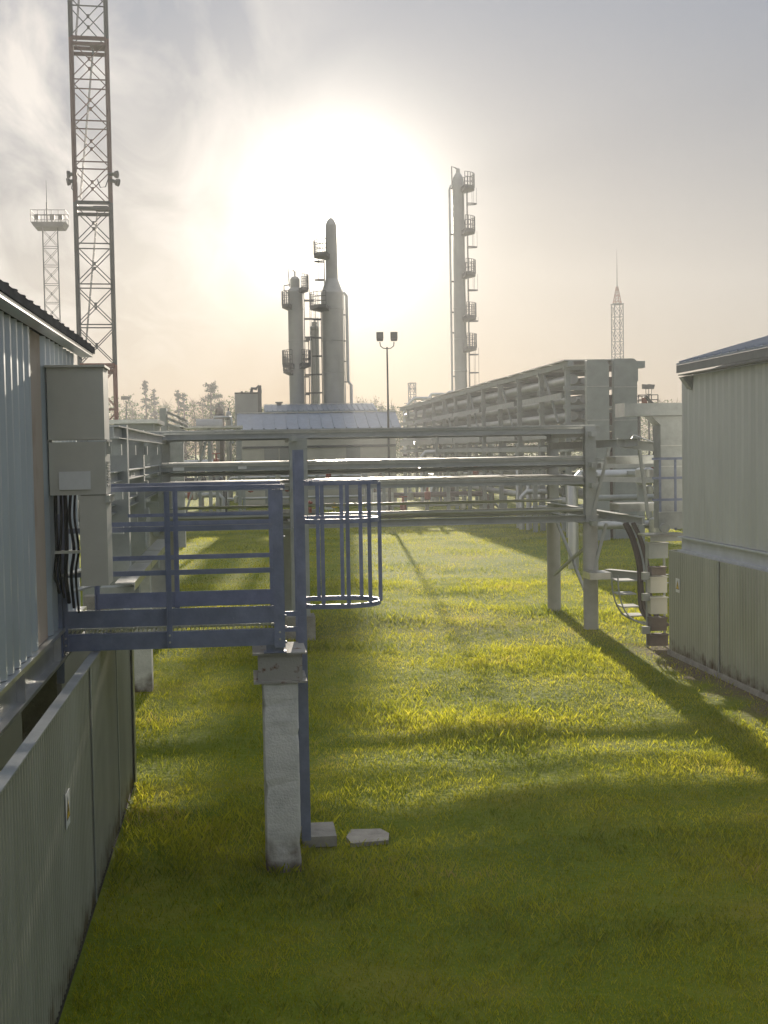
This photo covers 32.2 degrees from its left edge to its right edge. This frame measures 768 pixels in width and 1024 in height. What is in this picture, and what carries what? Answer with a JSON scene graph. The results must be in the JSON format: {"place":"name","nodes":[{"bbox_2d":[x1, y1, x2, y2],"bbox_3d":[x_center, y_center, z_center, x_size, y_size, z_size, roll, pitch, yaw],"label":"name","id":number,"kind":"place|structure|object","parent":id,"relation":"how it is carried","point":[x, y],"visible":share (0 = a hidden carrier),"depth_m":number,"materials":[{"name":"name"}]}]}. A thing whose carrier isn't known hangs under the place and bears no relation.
{"place":"outdoors","nodes":[
{"label":"outdoors","id":0,"kind":"place"},
{"bbox_2d":[30,188,68,322],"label":"floodlight tower","id":1,"kind":"structure","parent":0,"point":[47,225],"depth_m":100.60,"materials":[{"name":"grey metal"}]},
{"bbox_2d":[0,0,767,454],"label":"sky","id":2,"kind":"structure","parent":0,"point":[605,143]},
{"bbox_2d":[58,451,767,1023],"bbox_3d":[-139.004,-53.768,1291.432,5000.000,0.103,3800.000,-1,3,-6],"label":"ground","id":3,"kind":"structure","parent":0,"point":[462,945],"depth_m":11.98,"materials":[{"name":"plant"}]},
{"bbox_2d":[0,279,94,742],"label":"metal clad building","id":4,"kind":"structure","parent":3,"relation":"on","point":[34,339],"depth_m":8.88,"materials":[{"name":"metal"}]},
{"bbox_2d":[59,568,80,584],"bbox_3d":[-2.425,0.493,10.397,0.294,0.120,0.100,-3,4,-42],"label":"wall bracket","id":5,"kind":"object","parent":4,"relation":"attached to","point":[78,571],"depth_m":10.37,"materials":[{"name":"metal"}]},
{"bbox_2d":[44,365,114,585],"bbox_3d":[-2.280,-0.274,10.041,0.450,1.640,0.400,-1,3,-6],"label":"electrical cabinet","id":6,"kind":"object","parent":4,"relation":"attached to","point":[77,403],"visible":1,"depth_m":9.86,"materials":[{"name":"grey metal"}]},
{"bbox_2d":[53,495,79,612],"bbox_3d":[-2.407,0.327,10.126,0.211,0.927,0.322,-1,3,-6],"label":"cable bundle","id":7,"kind":"object","parent":6,"relation":"hanging from","point":[66,506],"visible":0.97,"depth_m":10.01,"materials":[{"name":"rubber"}]},
{"bbox_2d":[70,586,94,593],"bbox_3d":[-2.465,0.646,10.802,0.294,0.120,0.100,-3,4,-42],"label":"wall bracket","id":8,"kind":"object","parent":4,"relation":"attached to","point":[81,588],"depth_m":10.79,"materials":[{"name":"metal"}]},
{"bbox_2d":[0,608,136,1023],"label":"corrugated skirting","id":9,"kind":"object","parent":3,"relation":"on","point":[79,742],"visible":0.76,"depth_m":8.23,"materials":[{"name":"metal"}]},
{"bbox_2d":[65,789,69,829],"bbox_3d":[-1.999,1.879,8.425,0.008,0.220,0.180,-1,3,-6],"label":"warning sign","id":10,"kind":"object","parent":9,"relation":"attached to","point":[67,800],"visible":1,"depth_m":8.41,"materials":[{"name":"white plastic"}]},
{"bbox_2d":[66,0,119,419],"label":"lattice tower","id":11,"kind":"structure","parent":3,"relation":"on","point":[93,47],"depth_m":51.98,"materials":[{"name":"metal"}]},
{"bbox_2d":[76,425,165,721],"bbox_3d":[-3.955,0.749,18.358,1.800,3.750,9.850,-1,3,-6],"label":"trestle","id":12,"kind":"object","parent":3,"relation":"on","point":[129,450],"visible":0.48,"depth_m":16.68,"materials":[{"name":"metal"}]},
{"bbox_2d":[121,396,129,419],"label":"floodlight mast","id":13,"kind":"object","parent":3,"relation":"on","point":[125,397],"visible":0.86,"depth_m":103.07,"materials":[{"name":"grey metal"}]},
{"bbox_2d":[124,401,137,419],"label":"birch tree","id":14,"kind":"object","parent":3,"relation":"on","point":[132,413],"visible":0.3,"depth_m":147.45,"materials":[{"name":"green plant"}]},
{"bbox_2d":[109,419,164,548],"bbox_3d":[-6.415,-0.272,35.037,1.189,4.238,3.200,-1,3,-6],"label":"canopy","id":15,"kind":"object","parent":3,"relation":"on","point":[145,425],"visible":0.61,"depth_m":33.49,"materials":[{"name":"metal"}]},
{"bbox_2d":[139,380,153,418],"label":"spruce tree","id":16,"kind":"object","parent":3,"relation":"on","point":[145,388],"visible":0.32,"depth_m":145.60,"materials":[{"name":"green plant"}]},
{"bbox_2d":[149,389,158,419],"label":"spruce tree","id":17,"kind":"object","parent":3,"relation":"on","point":[154,403],"visible":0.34,"depth_m":147.63,"materials":[{"name":"green plant"}]},
{"bbox_2d":[159,399,172,420],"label":"birch tree","id":18,"kind":"object","parent":3,"relation":"on","point":[167,407],"visible":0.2,"depth_m":147.84,"materials":[{"name":"green plant"}]},
{"bbox_2d":[159,408,187,546],"bbox_3d":[-7.558,-1.242,48.261,0.950,4.998,1.600,-1,3,-6],"label":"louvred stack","id":19,"kind":"object","parent":3,"relation":"on","point":[176,451],"visible":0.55,"depth_m":47.75,"materials":[{"name":"metal"}]},
{"bbox_2d":[168,425,185,510],"bbox_3d":[-8.488,-1.186,52.895,1.214,4.490,3.200,-1,3,-6],"label":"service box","id":20,"kind":"object","parent":3,"relation":"on","point":[178,426],"visible":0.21,"depth_m":51.33,"materials":[{"name":"metal"}]},
{"bbox_2d":[169,390,190,458],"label":"spruce tree","id":21,"kind":"object","parent":3,"relation":"on","point":[177,395],"visible":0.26,"depth_m":144.04,"materials":[{"name":"green plant"}]},
{"bbox_2d":[179,393,195,477],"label":"spruce tree","id":22,"kind":"object","parent":3,"relation":"on","point":[185,408],"visible":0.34,"depth_m":147.16,"materials":[{"name":"green plant"}]},
{"bbox_2d":[186,401,201,477],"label":"birch tree","id":23,"kind":"object","parent":3,"relation":"on","point":[193,405],"visible":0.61,"depth_m":148.28,"materials":[{"name":"green plant"}]},
{"bbox_2d":[193,397,209,476],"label":"birch tree","id":24,"kind":"object","parent":3,"relation":"on","point":[201,409],"visible":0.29,"depth_m":148.33,"materials":[{"name":"green plant"}]},
{"bbox_2d":[184,453,227,512],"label":"pipe manifold","id":25,"kind":"object","parent":3,"relation":"on","point":[221,498],"visible":0.38,"depth_m":69.34,"materials":[{"name":"grey paint"}]},
{"bbox_2d":[189,381,227,476],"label":"pine tree","id":26,"kind":"object","parent":3,"relation":"on","point":[212,388],"visible":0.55,"depth_m":146.28,"materials":[{"name":"green plant"}]},
{"bbox_2d":[184,425,242,512],"bbox_3d":[-8.191,-1.721,62.971,3.103,4.622,3.200,-1,3,-6],"label":"flat canopy","id":27,"kind":"object","parent":3,"relation":"on","point":[208,428],"visible":0.46,"depth_m":61.65,"materials":[{"name":"grey metal"}]},
{"bbox_2d":[196,416,233,509],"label":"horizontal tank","id":28,"kind":"object","parent":3,"relation":"on","point":[209,422],"visible":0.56,"depth_m":78.83,"materials":[{"name":"metal"}]},
{"bbox_2d":[215,403,224,479],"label":"storage vessel","id":29,"kind":"object","parent":3,"relation":"on","point":[219,411],"visible":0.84,"depth_m":90.98,"materials":[{"name":"grey metal"}]},
{"bbox_2d":[217,398,232,479],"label":"birch tree","id":30,"kind":"object","parent":3,"relation":"on","point":[224,429],"visible":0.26,"depth_m":148.70,"materials":[{"name":"green plant"}]},
{"bbox_2d":[225,408,232,500],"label":"storage vessel","id":31,"kind":"object","parent":3,"relation":"on","point":[228,448],"visible":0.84,"depth_m":93.11,"materials":[{"name":"grey metal"}]},
{"bbox_2d":[234,385,261,496],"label":"plant block","id":32,"kind":"structure","parent":3,"relation":"on","point":[248,402],"depth_m":96.24,"materials":[{"name":"grey metal"}]},
{"bbox_2d":[187,509,315,513],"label":"kerb wall","id":33,"kind":"structure","parent":3,"relation":"on","point":[285,511],"depth_m":70.74,"materials":[{"name":"concrete"}]},
{"bbox_2d":[252,642,306,872],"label":"concrete pillar","id":34,"kind":"structure","parent":3,"relation":"on","point":[279,677],"depth_m":10.68,"materials":[{"name":"concrete"}]},
{"bbox_2d":[57,481,286,683],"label":"access platform","id":35,"kind":"structure","parent":34,"relation":"on","point":[76,624],"depth_m":10.54,"materials":[{"name":"blue paint"}]},
{"bbox_2d":[215,469,375,509],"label":"pipe manifold","id":36,"kind":"object","parent":3,"relation":"on","point":[316,476],"visible":0.3,"depth_m":78.16,"materials":[{"name":"grey paint"}]},
{"bbox_2d":[281,269,315,404],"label":"distillation column","id":37,"kind":"structure","parent":3,"relation":"on","point":[295,364],"depth_m":108.86,"materials":[{"name":"grey metal"}]},
{"bbox_2d":[308,501,312,512],"bbox_3d":[-3.566,-0.041,64.046,0.300,1.009,0.285,-1,3,-6],"label":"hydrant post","id":38,"kind":"object","parent":3,"relation":"on","point":[310,508],"visible":0.53,"depth_m":63.95,"materials":[{"name":"metal"}]},
{"bbox_2d":[304,318,319,404],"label":"process vessel","id":39,"kind":"object","parent":3,"relation":"on","point":[315,349],"visible":0.27,"depth_m":112.37,"materials":[{"name":"grey metal"}]},
{"bbox_2d":[237,410,400,505],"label":"long shed","id":40,"kind":"structure","parent":3,"relation":"on","point":[317,449],"depth_m":85.48,"materials":[{"name":"metal"}]},
{"bbox_2d":[264,449,278,503],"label":"door","id":41,"kind":"structure","parent":40,"relation":"in","point":[269,454],"depth_m":84.93,"materials":[{"name":"grey metal"}]},
{"bbox_2d":[280,448,289,502],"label":"door","id":42,"kind":"structure","parent":40,"relation":"in","point":[284,452],"depth_m":85.02,"materials":[{"name":"grey metal"}]},
{"bbox_2d":[346,447,360,501],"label":"door","id":43,"kind":"structure","parent":40,"relation":"in","point":[351,452],"depth_m":85.49,"materials":[{"name":"grey metal"}]},
{"bbox_2d":[301,822,336,847],"bbox_3d":[-0.571,2.805,11.580,0.290,0.090,0.440,-1,3,-6],"label":"ladder footing","id":44,"kind":"object","parent":3,"relation":"on","point":[322,833],"visible":0.86,"depth_m":11.39,"materials":[{"name":"concrete"}]},
{"bbox_2d":[285,450,382,840],"bbox_3d":[-0.432,1.113,11.427,0.857,3.300,0.674,-1,3,-6],"label":"caged ladder","id":45,"kind":"object","parent":44,"relation":"on","point":[301,520],"visible":0.96,"depth_m":11.19,"materials":[{"name":"metal"}]},
{"bbox_2d":[263,402,376,412],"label":"shed","id":46,"kind":"structure","parent":3,"relation":"on","point":[281,407],"depth_m":105.17,"materials":[{"name":"metal"}]},
{"bbox_2d":[309,218,352,402],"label":"distillation column","id":47,"kind":"structure","parent":3,"relation":"on","point":[330,307],"depth_m":108.98,"materials":[{"name":"grey metal"}]},
{"bbox_2d":[343,489,344,511],"bbox_3d":[-2.885,-0.348,58.066,2.600,2.150,0.200,-1,3,-6],"label":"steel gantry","id":48,"kind":"object","parent":3,"relation":"on","point":[343,499],"visible":0.02,"depth_m":58.09,"materials":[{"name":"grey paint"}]},
{"bbox_2d":[346,828,388,846],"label":"stone slab","id":49,"kind":"structure","parent":3,"relation":"on","point":[355,836],"depth_m":11.55,"materials":[{"name":"concrete"}]},
{"bbox_2d":[146,425,610,640],"bbox_3d":[-0.163,0.329,25.317,8.434,3.818,3.900,-1,3,-6],"label":"cable trestle","id":50,"kind":"object","parent":3,"relation":"on","point":[552,462],"visible":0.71,"depth_m":24.29,"materials":[{"name":"grey metal"}]},
{"bbox_2d":[545,435,668,582],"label":"cable spur","id":51,"kind":"structure","parent":50,"relation":"attached to","point":[640,461],"depth_m":24.00,"materials":[{"name":"grey paint"}]},
{"bbox_2d":[623,522,668,625],"bbox_3d":[4.546,1.050,22.847,0.915,1.739,0.396,2,4,44],"label":"cable drop","id":52,"kind":"object","parent":51,"relation":"hanging from","point":[638,560],"visible":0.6,"depth_m":22.97,"materials":[{"name":"black rubber"}]},
{"bbox_2d":[611,573,645,624],"bbox_3d":[4.309,1.500,22.786,0.622,0.841,0.931,-1,3,-6],"label":"ladder tray","id":53,"kind":"object","parent":52,"relation":"attached to","point":[624,606],"visible":0.85,"depth_m":22.91,"materials":[{"name":"grey metal"}]},
{"bbox_2d":[375,402,386,410],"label":"birch tree","id":54,"kind":"object","parent":3,"relation":"on","point":[381,408],"visible":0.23,"depth_m":150.39,"materials":[{"name":"green plant"}]},
{"bbox_2d":[373,492,393,510],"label":"liquid tank","id":55,"kind":"object","parent":3,"relation":"on","point":[375,500],"visible":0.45,"depth_m":66.42,"materials":[{"name":"white metal"}]},
{"bbox_2d":[376,332,397,518],"bbox_3d":[0.200,-3.776,60.260,0.940,8.690,0.240,-1,3,-6],"label":"lamp pole","id":56,"kind":"object","parent":3,"relation":"on","point":[393,336],"visible":0.86,"depth_m":60.15,"materials":[{"name":"grey metal"}]},
{"bbox_2d":[108,390,674,478],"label":"distant wood","id":57,"kind":"object","parent":3,"relation":"on","point":[141,415],"visible":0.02,"depth_m":159.55,"materials":[{"name":"green plant"}]},
{"bbox_2d":[389,403,400,447],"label":"birch tree","id":58,"kind":"object","parent":3,"relation":"on","point":[392,408],"visible":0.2,"depth_m":150.55,"materials":[{"name":"green plant"}]},
{"bbox_2d":[404,383,416,455],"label":"power pylon","id":59,"kind":"object","parent":3,"relation":"on","point":[410,389],"visible":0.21,"depth_m":178.64,"materials":[{"name":"grey metal"}]},
{"bbox_2d":[402,397,450,457],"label":"arched pipe","id":60,"kind":"object","parent":3,"relation":"on","point":[404,419],"visible":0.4,"depth_m":104.49,"materials":[{"name":"grey metal"}]},
{"bbox_2d":[421,393,443,453],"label":"arched pipe","id":61,"kind":"object","parent":3,"relation":"on","point":[433,394],"visible":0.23,"depth_m":108.66,"materials":[{"name":"grey metal"}]},
{"bbox_2d":[371,466,498,511],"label":"pipe manifold","id":62,"kind":"object","parent":3,"relation":"on","point":[410,495],"visible":0.49,"depth_m":66.67,"materials":[{"name":"grey paint"}]},
{"bbox_2d":[448,166,479,489],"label":"distillation column","id":63,"kind":"structure","parent":3,"relation":"on","point":[460,188],"depth_m":110.19,"materials":[{"name":"grey metal"}]},
{"bbox_2d":[420,437,582,502],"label":"pipe manifold","id":64,"kind":"object","parent":3,"relation":"on","point":[428,452],"visible":0.02,"depth_m":81.55,"materials":[{"name":"grey paint"}]},
{"bbox_2d":[398,359,644,537],"bbox_3d":[5.278,-3.542,75.918,3.058,6.610,54.000,-1,3,-6],"label":"pipe rack","id":65,"kind":"object","parent":3,"relation":"on","point":[539,396],"visible":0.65,"depth_m":61.81,"materials":[{"name":"grey metal"}]},
{"bbox_2d":[516,455,653,532],"bbox_3d":[8.847,-0.788,54.048,6.977,3.000,2.452,-1,3,-6],"label":"pipe manifold","id":66,"kind":"object","parent":3,"relation":"on","point":[528,492],"visible":0.12,"depth_m":53.29,"materials":[{"name":"grey paint"}]},
{"bbox_2d":[585,360,609,540],"bbox_3d":[7.651,-2.202,47.687,0.812,6.451,0.310,-1,3,-6],"label":"wide duct","id":67,"kind":"object","parent":3,"relation":"on","point":[596,392],"visible":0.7,"depth_m":47.48,"materials":[{"name":"grey metal"}]},
{"bbox_2d":[609,366,612,537],"bbox_3d":[8.460,-2.195,48.886,0.389,6.300,0.400,-1,3,-6],"label":"rusty stanchion","id":68,"kind":"object","parent":3,"relation":"on","point":[610,433],"visible":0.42,"depth_m":48.70,"materials":[{"name":"grey metal"}]},
{"bbox_2d":[611,282,623,376],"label":"lightning mast","id":69,"kind":"object","parent":3,"relation":"on","point":[619,316],"visible":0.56,"depth_m":147.62,"materials":[{"name":"grey metal"}]},
{"bbox_2d":[612,358,637,538],"bbox_3d":[8.787,-2.304,48.509,0.865,6.540,0.310,-1,3,-6],"label":"wide duct","id":70,"kind":"object","parent":3,"relation":"on","point":[624,380],"visible":0.7,"depth_m":48.32,"materials":[{"name":"grey metal"}]},
{"bbox_2d":[568,467,687,571],"bbox_3d":[7.415,0.050,35.558,4.857,3.076,1.952,-1,3,-6],"label":"pipe manifold","id":71,"kind":"object","parent":3,"relation":"on","point":[573,539],"visible":0.12,"depth_m":35.34,"materials":[{"name":"grey paint"}]},
{"bbox_2d":[637,394,657,501],"bbox_3d":[12.595,-2.730,64.243,1.003,5.815,1.870,-1,3,-6],"label":"railed gantry","id":72,"kind":"object","parent":3,"relation":"on","point":[646,398],"visible":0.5,"depth_m":63.55,"materials":[{"name":"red metal"}]},
{"bbox_2d":[642,384,654,454],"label":"floodlight mast","id":73,"kind":"object","parent":3,"relation":"on","point":[648,386],"visible":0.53,"depth_m":76.79,"materials":[{"name":"grey metal"}]},
{"bbox_2d":[641,541,668,647],"bbox_3d":[4.483,1.375,22.063,0.435,1.770,0.250,-1,3,-6],"label":"junction box stack","id":74,"kind":"object","parent":3,"relation":"on","point":[657,583],"visible":0.98,"depth_m":21.98,"materials":[{"name":"grey paint"}]},
{"bbox_2d":[638,523,682,541],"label":"entry deck","id":75,"kind":"structure","parent":74,"relation":"on","point":[664,534],"depth_m":21.90,"materials":[{"name":"metal"}]},
{"bbox_2d":[652,457,682,530],"bbox_3d":[4.797,-0.299,22.008,0.720,1.210,0.120,-1,3,-6],"label":"guard rail","id":76,"kind":"object","parent":75,"relation":"on","point":[674,519],"visible":0.75,"depth_m":22.01,"materials":[{"name":"metal"}]},
{"bbox_2d":[667,336,767,700],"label":"metal clad building","id":77,"kind":"structure","parent":3,"relation":"on","point":[718,603],"depth_m":19.03,"materials":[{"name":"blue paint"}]},
{"bbox_2d":[676,578,679,592],"bbox_3d":[4.605,1.152,20.883,0.008,0.220,0.180,-1,3,-6],"label":"warning sign","id":78,"kind":"object","parent":77,"relation":"attached to","point":[677,585],"visible":1,"depth_m":20.86,"materials":[{"name":"white plastic"}]},
{"bbox_2d":[615,403,682,528],"bbox_3d":[4.636,-0.785,22.613,1.290,2.130,0.520,-1,3,-6],"label":"box duct","id":79,"kind":"object","parent":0,"point":[664,420],"visible":0.63,"depth_m":22.43,"materials":[{"name":"metal"}]}
]}

